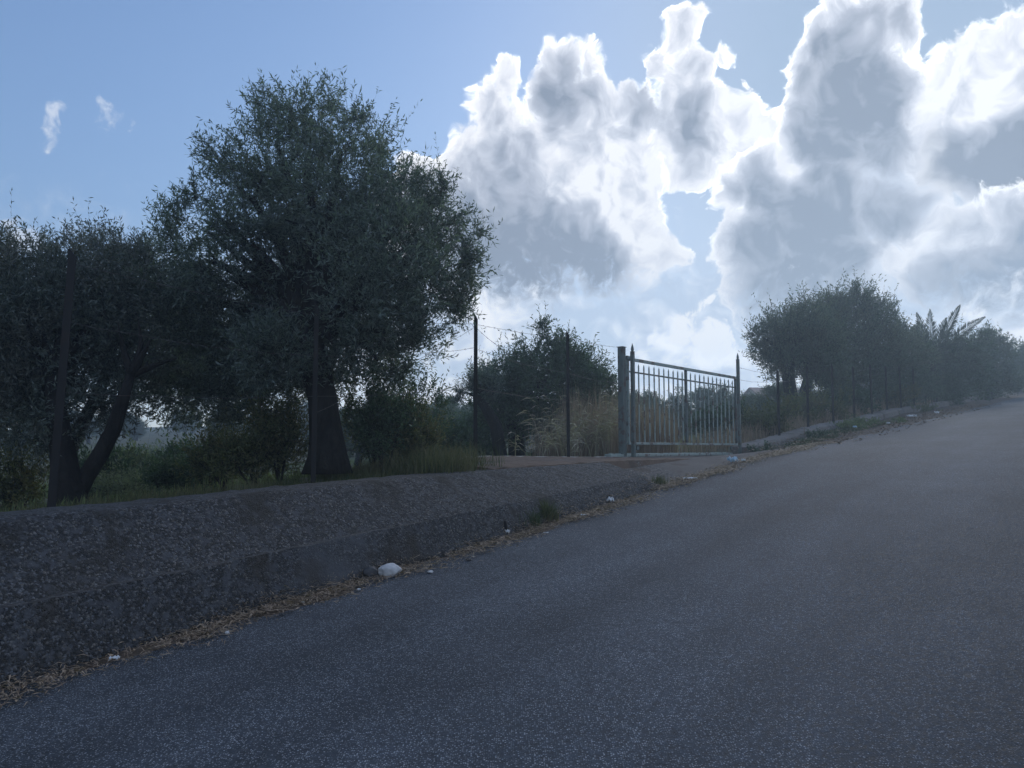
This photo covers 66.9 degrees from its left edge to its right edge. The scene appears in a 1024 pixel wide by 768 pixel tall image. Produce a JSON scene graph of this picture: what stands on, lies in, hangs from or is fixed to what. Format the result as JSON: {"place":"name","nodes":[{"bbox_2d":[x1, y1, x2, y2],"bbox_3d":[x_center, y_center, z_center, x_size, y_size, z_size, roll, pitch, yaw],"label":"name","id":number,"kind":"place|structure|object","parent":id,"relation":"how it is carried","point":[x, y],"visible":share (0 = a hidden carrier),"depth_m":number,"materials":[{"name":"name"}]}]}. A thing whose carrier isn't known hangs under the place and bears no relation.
{"place":"outdoors","nodes":[
{"label":"outdoors","id":0,"kind":"place"},
{"bbox_2d":[0,396,1023,767],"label":"road","id":1,"kind":"structure","parent":0,"point":[850,604],"depth_m":4.34,"materials":[{"name":"grey asphalt"}]},
{"bbox_2d":[108,655,119,660],"bbox_3d":[-2.391,1.645,4.656,0.064,0.026,0.032,1,-5,-17],"label":"paper scrap","id":2,"kind":"object","parent":1,"relation":"on","point":[115,657],"visible":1,"depth_m":4.65,"materials":[{"name":"white paper"}]},
{"bbox_2d":[378,563,401,577],"bbox_3d":[-1.003,1.549,6.419,0.205,0.129,0.131,4,-6,-37],"label":"rock","id":3,"kind":"object","parent":1,"relation":"on","point":[389,569],"visible":0.89,"depth_m":6.37,"materials":[{"name":"stone"}]},
{"bbox_2d":[98,442,816,667],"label":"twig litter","id":4,"kind":"object","parent":1,"relation":"on","point":[424,566],"visible":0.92,"depth_m":6.78,"materials":[{"name":"wood"}]},
{"bbox_2d":[0,389,1023,509],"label":"ground","id":5,"kind":"structure","parent":0,"point":[149,437],"depth_m":59.76,"materials":[{"name":"soil"}]},
{"bbox_2d":[0,419,46,469],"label":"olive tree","id":6,"kind":"object","parent":5,"relation":"on","point":[25,431],"visible":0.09,"depth_m":29.51,"materials":[{"name":"green plant"}]},
{"bbox_2d":[0,423,49,511],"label":"shrub","id":7,"kind":"object","parent":5,"relation":"on","point":[17,487],"visible":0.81,"depth_m":9.43,"materials":[{"name":"green plant"}]},
{"bbox_2d":[0,189,72,466],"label":"olive tree","id":8,"kind":"object","parent":5,"relation":"on","point":[15,232],"visible":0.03,"depth_m":12.28,"materials":[{"name":"green plant"}]},
{"bbox_2d":[73,416,103,443],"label":"olive tree","id":9,"kind":"object","parent":5,"relation":"on","point":[93,435],"visible":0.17,"depth_m":61.75,"materials":[{"name":"green plant"}]},
{"bbox_2d":[0,208,207,504],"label":"olive tree","id":10,"kind":"object","parent":5,"relation":"on","point":[32,332],"visible":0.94,"depth_m":8.90,"materials":[{"name":"green plant"}]},
{"bbox_2d":[76,428,154,496],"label":"bush","id":11,"kind":"object","parent":5,"relation":"on","point":[113,458],"visible":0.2,"depth_m":13.80,"materials":[{"name":"green plant"}]},
{"bbox_2d":[79,434,156,461],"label":"shrub","id":12,"kind":"object","parent":5,"relation":"on","point":[155,447],"visible":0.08,"depth_m":28.88,"materials":[{"name":"green plant"}]},
{"bbox_2d":[80,427,161,474],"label":"shrub","id":13,"kind":"object","parent":5,"relation":"on","point":[127,452],"visible":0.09,"depth_m":14.91,"materials":[{"name":"green plant"}]},
{"bbox_2d":[90,453,153,497],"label":"shrub","id":14,"kind":"object","parent":5,"relation":"on","point":[117,483],"visible":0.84,"depth_m":12.57,"materials":[{"name":"green plant"}]},
{"bbox_2d":[125,418,145,440],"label":"olive tree","id":15,"kind":"object","parent":5,"relation":"on","point":[139,431],"visible":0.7,"depth_m":69.75,"materials":[{"name":"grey plant"}]},
{"bbox_2d":[122,416,150,439],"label":"olive tree","id":16,"kind":"object","parent":5,"relation":"on","point":[127,424],"visible":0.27,"depth_m":70.69,"materials":[{"name":"green plant"}]},
{"bbox_2d":[116,432,200,487],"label":"bush","id":17,"kind":"object","parent":5,"relation":"on","point":[156,452],"visible":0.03,"depth_m":15.98,"materials":[{"name":"green plant"}]},
{"bbox_2d":[136,437,182,454],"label":"bush","id":18,"kind":"object","parent":5,"relation":"on","point":[155,443],"visible":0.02,"depth_m":32.77,"materials":[{"name":"green plant"}]},
{"bbox_2d":[52,197,295,450],"bbox_3d":[-6.227,-0.848,14.318,4.913,5.167,3.243,0,-5,0],"label":"olive tree","id":19,"kind":"object","parent":5,"relation":"on","point":[102,231],"visible":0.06,"depth_m":13.99,"materials":[{"name":"green plant"}]},
{"bbox_2d":[166,408,183,432],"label":"olive tree","id":20,"kind":"object","parent":5,"relation":"on","point":[172,426],"visible":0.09,"depth_m":101.99,"materials":[{"name":"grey plant"}]},
{"bbox_2d":[133,435,221,492],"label":"bush","id":21,"kind":"object","parent":5,"relation":"on","point":[166,476],"visible":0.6,"depth_m":11.54,"materials":[{"name":"green plant"}]},
{"bbox_2d":[150,434,204,480],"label":"shrub","id":22,"kind":"object","parent":5,"relation":"on","point":[159,440],"visible":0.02,"depth_m":17.49,"materials":[{"name":"green plant"}]},
{"bbox_2d":[175,419,195,436],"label":"olive tree","id":23,"kind":"object","parent":5,"relation":"on","point":[181,425],"visible":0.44,"depth_m":74.48,"materials":[{"name":"green plant"}]},
{"bbox_2d":[180,401,203,432],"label":"olive tree","id":24,"kind":"object","parent":5,"relation":"on","point":[194,421],"visible":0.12,"depth_m":95.50,"materials":[{"name":"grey plant"}]},
{"bbox_2d":[157,430,248,480],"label":"bush","id":25,"kind":"object","parent":5,"relation":"on","point":[171,444],"visible":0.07,"depth_m":15.59,"materials":[{"name":"green plant"}]},
{"bbox_2d":[163,412,248,491],"bbox_3d":[-4.164,0.984,10.822,1.190,1.194,1.194,0,-5,0],"label":"shrub","id":26,"kind":"object","parent":5,"relation":"on","point":[197,464],"visible":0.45,"depth_m":10.62,"materials":[{"name":"green plant"}]},
{"bbox_2d":[205,420,242,435],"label":"olive tree","id":27,"kind":"object","parent":5,"relation":"on","point":[220,429],"visible":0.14,"depth_m":59.26,"materials":[{"name":"green plant"}]},
{"bbox_2d":[193,398,293,484],"bbox_3d":[-3.229,0.756,9.550,1.261,1.173,1.068,0,-5,0],"label":"shrub","id":28,"kind":"object","parent":5,"relation":"on","point":[245,456],"visible":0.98,"depth_m":9.43,"materials":[{"name":"green plant"}]},
{"bbox_2d":[0,453,491,511],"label":"grass","id":29,"kind":"structure","parent":5,"relation":"on","point":[277,482],"depth_m":8.32,"materials":[{"name":"green plant"}]},
{"bbox_2d":[233,385,308,481],"bbox_3d":[-2.936,0.594,9.857,1.136,1.469,1.228,0,-5,0],"label":"shrub","id":30,"kind":"object","parent":5,"relation":"on","point":[294,421],"visible":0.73,"depth_m":9.66,"materials":[{"name":"green plant"}]},
{"bbox_2d":[294,401,308,420],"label":"olive tree","id":31,"kind":"object","parent":5,"relation":"on","point":[303,409],"visible":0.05,"depth_m":127.77,"materials":[{"name":"green plant"}]},
{"bbox_2d":[300,418,308,443],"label":"olive tree","id":32,"kind":"object","parent":5,"relation":"on","point":[307,423],"visible":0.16,"depth_m":49.54,"materials":[{"name":"green plant"}]},
{"bbox_2d":[110,63,502,474],"bbox_3d":[-2.743,-1.566,10.196,5.473,5.426,3.450,-2,-5,24],"label":"olive tree","id":33,"kind":"object","parent":5,"relation":"on","point":[335,254],"visible":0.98,"depth_m":9.54,"materials":[{"name":"green plant"}]},
{"bbox_2d":[0,463,656,689],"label":"retaining wall","id":34,"kind":"structure","parent":5,"relation":"on","point":[89,580],"depth_m":5.81,"materials":[{"name":"concrete"}]},
{"bbox_2d":[47,248,621,506],"bbox_3d":[-0.905,0.281,10.062,0.168,2.662,9.298,-4,-6,39],"label":"barbed wire fence","id":35,"kind":"object","parent":5,"relation":"on","point":[61,385],"visible":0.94,"depth_m":7.10,"materials":[{"name":"metal"}]},
{"bbox_2d":[305,406,394,468],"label":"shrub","id":36,"kind":"object","parent":5,"relation":"on","point":[357,455],"visible":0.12,"depth_m":25.65,"materials":[{"name":"green plant"}]},
{"bbox_2d":[0,431,742,511],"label":"field grass","id":37,"kind":"structure","parent":5,"relation":"on","point":[229,480],"depth_m":10.35,"materials":[{"name":"green plant"}]},
{"bbox_2d":[335,360,411,465],"bbox_3d":[-1.948,0.386,10.773,1.501,1.802,1.196,3,-5,-30],"label":"shrub","id":38,"kind":"object","parent":5,"relation":"on","point":[351,397],"visible":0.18,"depth_m":10.67,"materials":[{"name":"green plant"}]},
{"bbox_2d":[341,358,430,470],"bbox_3d":[-1.704,0.403,9.957,1.216,1.639,1.285,0,-5,0],"label":"bush","id":39,"kind":"object","parent":5,"relation":"on","point":[372,427],"visible":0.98,"depth_m":9.82,"materials":[{"name":"green plant"}]},
{"bbox_2d":[380,385,461,462],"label":"shrub","id":40,"kind":"object","parent":5,"relation":"on","point":[414,439],"visible":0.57,"depth_m":10.16,"materials":[{"name":"green plant"}]},
{"bbox_2d":[386,359,458,447],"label":"bush","id":41,"kind":"object","parent":5,"relation":"on","point":[423,390],"visible":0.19,"depth_m":11.24,"materials":[{"name":"green plant"}]},
{"bbox_2d":[353,436,504,477],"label":"tall grass","id":42,"kind":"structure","parent":5,"relation":"on","point":[440,461],"depth_m":9.33,"materials":[{"name":"green plant"}]},
{"bbox_2d":[425,395,460,425],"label":"olive tree","id":43,"kind":"object","parent":5,"relation":"on","point":[451,409],"visible":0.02,"depth_m":22.84,"materials":[{"name":"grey plant"}]},
{"bbox_2d":[427,397,472,456],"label":"bush","id":44,"kind":"object","parent":5,"relation":"on","point":[458,433],"visible":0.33,"depth_m":14.23,"materials":[{"name":"green plant"}]},
{"bbox_2d":[428,391,473,419],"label":"olive tree","id":45,"kind":"object","parent":5,"relation":"on","point":[458,408],"visible":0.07,"depth_m":43.26,"materials":[{"name":"green plant"}]},
{"bbox_2d":[447,409,487,444],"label":"olive tree","id":46,"kind":"object","parent":5,"relation":"on","point":[460,416],"visible":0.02,"depth_m":26.80,"materials":[{"name":"green plant"}]},
{"bbox_2d":[446,348,511,455],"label":"olive tree","id":47,"kind":"object","parent":5,"relation":"on","point":[489,381],"visible":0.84,"depth_m":16.43,"materials":[{"name":"green plant"}]},
{"bbox_2d":[453,406,507,455],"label":"bush","id":48,"kind":"object","parent":5,"relation":"on","point":[485,440],"visible":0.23,"depth_m":16.77,"materials":[{"name":"green plant"}]},
{"bbox_2d":[505,410,572,455],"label":"reed clump","id":49,"kind":"object","parent":5,"relation":"on","point":[547,446],"visible":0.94,"depth_m":13.28,"materials":[{"name":"plant"}]},
{"bbox_2d":[459,304,630,455],"bbox_3d":[0.734,0.146,17.945,4.009,4.114,3.054,0,-5,0],"label":"evergreen tree","id":50,"kind":"object","parent":5,"relation":"on","point":[525,383],"visible":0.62,"depth_m":17.61,"materials":[{"name":"green plant"}]},
{"bbox_2d":[527,409,599,456],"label":"reed clump","id":51,"kind":"object","parent":5,"relation":"on","point":[572,437],"visible":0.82,"depth_m":13.86,"materials":[{"name":"green plant"}]},
{"bbox_2d":[517,392,630,456],"bbox_3d":[1.142,0.708,14.352,2.019,1.510,1.666,1,-5,-13],"label":"reed clump","id":52,"kind":"object","parent":5,"relation":"on","point":[574,442],"visible":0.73,"depth_m":14.57,"materials":[{"name":"green plant"}]},
{"bbox_2d":[462,456,688,469],"bbox_3d":[0.934,1.276,11.563,1.310,0.424,5.200,-4,-6,39],"label":"fence footing","id":53,"kind":"object","parent":5,"relation":"on","point":[534,461],"visible":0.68,"depth_m":11.07,"materials":[{"name":"grey concrete"}]},
{"bbox_2d":[617,346,626,456],"bbox_3d":[1.970,0.434,13.840,0.128,2.219,0.128,-4,-6,39],"label":"gate post","id":54,"kind":"object","parent":53,"relation":"on","point":[622,429],"visible":0.78,"depth_m":13.81,"materials":[{"name":"metal"}]},
{"bbox_2d":[630,344,635,456],"bbox_3d":[2.158,0.397,13.805,0.081,2.268,0.081,-5,-7,45],"label":"gate post","id":55,"kind":"object","parent":53,"relation":"on","point":[633,415],"visible":0.91,"depth_m":13.79,"materials":[{"name":"metal"}]},
{"bbox_2d":[551,390,654,456],"bbox_3d":[1.869,0.770,14.923,1.389,1.475,2.272,3,-6,-34],"label":"reed clump","id":56,"kind":"object","parent":5,"relation":"on","point":[609,426],"visible":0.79,"depth_m":14.73,"materials":[{"name":"green plant"}]},
{"bbox_2d":[523,380,690,456],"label":"dry grass","id":57,"kind":"structure","parent":5,"relation":"on","point":[614,446],"depth_m":15.98,"materials":[{"name":"beige plant"}]},
{"bbox_2d":[614,392,653,427],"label":"olive tree","id":58,"kind":"object","parent":5,"relation":"on","point":[637,403],"visible":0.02,"depth_m":30.05,"materials":[{"name":"green plant"}]},
{"bbox_2d":[630,389,672,429],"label":"olive tree","id":59,"kind":"object","parent":5,"relation":"on","point":[651,397],"visible":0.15,"depth_m":33.71,"materials":[{"name":"green plant"}]},
{"bbox_2d":[658,384,694,437],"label":"olive tree","id":60,"kind":"object","parent":5,"relation":"on","point":[676,407],"visible":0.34,"depth_m":29.79,"materials":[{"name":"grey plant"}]},
{"bbox_2d":[688,396,731,442],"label":"bush","id":61,"kind":"object","parent":5,"relation":"on","point":[706,419],"visible":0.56,"depth_m":20.96,"materials":[{"name":"green plant"}]},
{"bbox_2d":[688,380,731,414],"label":"olive tree","id":62,"kind":"object","parent":5,"relation":"on","point":[706,395],"visible":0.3,"depth_m":35.71,"materials":[{"name":"green plant"}]},
{"bbox_2d":[693,389,748,415],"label":"olive tree","id":63,"kind":"object","parent":5,"relation":"on","point":[730,395],"visible":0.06,"depth_m":39.76,"materials":[{"name":"green plant"}]},
{"bbox_2d":[716,393,748,434],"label":"bush","id":64,"kind":"object","parent":5,"relation":"on","point":[723,411],"visible":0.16,"depth_m":21.86,"materials":[{"name":"green plant"}]},
{"bbox_2d":[736,353,741,453],"bbox_3d":[5.150,0.562,17.576,0.081,2.560,0.081,-5,-7,45],"label":"gate post","id":65,"kind":"object","parent":5,"relation":"on","point":[738,404],"visible":0.93,"depth_m":17.56,"materials":[{"name":"metal"}]},
{"bbox_2d":[742,389,762,426],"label":"olive tree","id":66,"kind":"object","parent":5,"relation":"on","point":[749,399],"visible":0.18,"depth_m":37.76,"materials":[{"name":"green plant"}]},
{"bbox_2d":[726,382,804,438],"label":"shrub","id":67,"kind":"object","parent":5,"relation":"on","point":[765,419],"visible":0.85,"depth_m":20.71,"materials":[{"name":"green plant"}]},
{"bbox_2d":[741,387,799,422],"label":"house","id":68,"kind":"structure","parent":5,"relation":"on","point":[752,390],"depth_m":77.56,"materials":[{"name":"paint"}]},
{"bbox_2d":[750,381,800,414],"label":"olive tree","id":69,"kind":"object","parent":5,"relation":"on","point":[771,391],"visible":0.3,"depth_m":29.70,"materials":[{"name":"green plant"}]},
{"bbox_2d":[768,383,831,424],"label":"shrub","id":70,"kind":"object","parent":5,"relation":"on","point":[811,405],"visible":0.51,"depth_m":23.43,"materials":[{"name":"green plant"}]},
{"bbox_2d":[738,280,863,417],"bbox_3d":[10.036,-1.095,27.173,4.123,5.432,3.471,0,-5,0],"label":"olive tree","id":71,"kind":"object","parent":5,"relation":"on","point":[799,342],"visible":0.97,"depth_m":26.74,"materials":[{"name":"green plant"}]},
{"bbox_2d":[678,395,933,452],"bbox_3d":[12.132,0.981,28.021,2.494,2.949,25.631,-4,-6,38],"label":"dry scrub","id":72,"kind":"object","parent":5,"relation":"on","point":[796,424],"visible":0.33,"depth_m":20.49,"materials":[{"name":"brown plant"}]},
{"bbox_2d":[796,371,857,421],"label":"shrub","id":73,"kind":"object","parent":5,"relation":"on","point":[838,404],"visible":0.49,"depth_m":24.85,"materials":[{"name":"green plant"}]},
{"bbox_2d":[799,268,918,405],"bbox_3d":[13.817,-1.631,31.264,5.198,6.568,4.175,0,-5,0],"label":"olive tree","id":74,"kind":"object","parent":5,"relation":"on","point":[871,326],"visible":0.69,"depth_m":30.50,"materials":[{"name":"green plant"}]},
{"bbox_2d":[834,381,886,414],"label":"bush","id":75,"kind":"object","parent":5,"relation":"on","point":[861,395],"visible":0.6,"depth_m":27.61,"materials":[{"name":"green plant"}]},
{"bbox_2d":[731,393,999,453],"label":"kerb wall","id":76,"kind":"structure","parent":5,"relation":"on","point":[786,436],"depth_m":21.66,"materials":[{"name":"concrete"}]},
{"bbox_2d":[741,364,926,435],"bbox_3d":[11.699,0.376,25.923,0.090,3.499,20.687,-4,-6,38],"label":"barbed wire fence","id":77,"kind":"object","parent":76,"relation":"on","point":[832,394],"visible":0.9,"depth_m":23.45,"materials":[{"name":"metal"}]},
{"bbox_2d":[866,313,947,408],"bbox_3d":[16.522,-0.774,33.216,3.722,4.905,3.357,0,-5,0],"label":"olive tree","id":78,"kind":"object","parent":5,"relation":"on","point":[920,378],"visible":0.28,"depth_m":32.58,"materials":[{"name":"green plant"}]},
{"bbox_2d":[900,305,992,401],"bbox_3d":[20.364,-1.210,37.203,5.032,5.168,1.965,0,-5,0],"label":"palm tree","id":79,"kind":"object","parent":5,"relation":"on","point":[941,336],"visible":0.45,"depth_m":36.98,"materials":[{"name":"green plant"}]},
{"bbox_2d":[911,313,1004,405],"bbox_3d":[21.564,-0.762,38.187,4.996,5.376,4.088,0,-5,0],"label":"evergreen tree","id":80,"kind":"object","parent":5,"relation":"on","point":[960,372],"visible":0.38,"depth_m":37.23,"materials":[{"name":"green plant"}]},
{"bbox_2d":[964,321,1023,399],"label":"olive tree","id":81,"kind":"object","parent":5,"relation":"on","point":[1010,382],"visible":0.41,"depth_m":43.34,"materials":[{"name":"green plant"}]},
{"bbox_2d":[998,336,1023,391],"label":"evergreen tree","id":82,"kind":"object","parent":5,"relation":"on","point":[1021,350],"visible":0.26,"depth_m":58.01,"materials":[{"name":"green plant"}]},
{"bbox_2d":[0,0,1023,429],"label":"sky","id":83,"kind":"structure","parent":0,"point":[650,168],"materials":[{"name":"blue"}]},
{"bbox_2d":[27,392,1023,683],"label":"verge","id":84,"kind":"structure","parent":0,"point":[573,518],"depth_m":7.94,"materials":[{"name":"brown soil"}]},
{"bbox_2d":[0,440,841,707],"bbox_3d":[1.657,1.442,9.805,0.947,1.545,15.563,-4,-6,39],"label":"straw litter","id":85,"kind":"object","parent":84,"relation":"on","point":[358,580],"visible":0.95,"depth_m":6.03,"materials":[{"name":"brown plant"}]},
{"bbox_2d":[363,566,377,578],"bbox_3d":[-1.174,1.558,6.396,0.126,0.108,0.105,4,-6,-37],"label":"rock","id":86,"kind":"object","parent":85,"relation":"on","point":[370,571],"visible":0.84,"depth_m":6.36,"materials":[{"name":"stone"}]},
{"bbox_2d":[523,510,545,525],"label":"weed","id":87,"kind":"object","parent":84,"relation":"on","point":[537,520],"visible":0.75,"depth_m":8.23,"materials":[{"name":"green plant"}]},
{"bbox_2d":[534,499,563,521],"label":"weed","id":88,"kind":"object","parent":84,"relation":"on","point":[548,512],"visible":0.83,"depth_m":8.46,"materials":[{"name":"green plant"}]},
{"bbox_2d":[745,440,774,451],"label":"plant","id":89,"kind":"object","parent":84,"relation":"on","point":[757,449],"visible":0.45,"depth_m":17.47,"materials":[{"name":"green plant"}]},
{"bbox_2d":[805,427,834,438],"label":"plant","id":90,"kind":"object","parent":84,"relation":"on","point":[817,433],"visible":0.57,"depth_m":20.23,"materials":[{"name":"green plant"}]},
{"bbox_2d":[773,419,893,448],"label":"weeds","id":91,"kind":"object","parent":84,"relation":"on","point":[843,430],"visible":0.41,"depth_m":19.73,"materials":[{"name":"green plant"}]},
{"bbox_2d":[829,418,881,429],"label":"plant","id":92,"kind":"object","parent":84,"relation":"on","point":[849,424],"visible":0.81,"depth_m":21.89,"materials":[{"name":"green plant"}]},
{"bbox_2d":[728,404,994,450],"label":"verge litter","id":93,"kind":"object","parent":84,"relation":"on","point":[922,418],"visible":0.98,"depth_m":20.20,"materials":[{"name":"brown plant"}]},
{"bbox_2d":[846,413,907,424],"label":"plant","id":94,"kind":"object","parent":84,"relation":"on","point":[900,419],"visible":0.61,"depth_m":23.16,"materials":[{"name":"green plant"}]},
{"bbox_2d":[910,400,943,411],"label":"plant","id":95,"kind":"object","parent":84,"relation":"on","point":[926,408],"visible":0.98,"depth_m":29.64,"materials":[{"name":"green plant"}]},
{"bbox_2d":[627,444,807,486],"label":"driveway","id":96,"kind":"structure","parent":0,"point":[690,465],"depth_m":12.14,"materials":[{"name":"concrete"}]},
{"bbox_2d":[652,473,670,484],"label":"weed","id":97,"kind":"object","parent":96,"relation":"on","point":[658,481],"visible":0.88,"depth_m":10.58,"materials":[{"name":"green plant"}]},
{"bbox_2d":[605,452,732,456],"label":"gate track","id":98,"kind":"structure","parent":96,"relation":"on","point":[666,454],"depth_m":15.08,"materials":[{"name":"grey paint"}]},
{"bbox_2d":[626,356,737,449],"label":"sliding gate","id":99,"kind":"structure","parent":98,"relation":"on","point":[685,369],"depth_m":15.74,"materials":[{"name":"grey metal"}]},
{"bbox_2d":[727,456,737,461],"bbox_3d":[3.553,1.213,12.470,0.176,0.104,0.108,1,-5,-17],"label":"wrapper","id":100,"kind":"object","parent":96,"relation":"on","point":[732,459],"visible":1,"depth_m":12.44,"materials":[{"name":"white plastic"}]}
]}

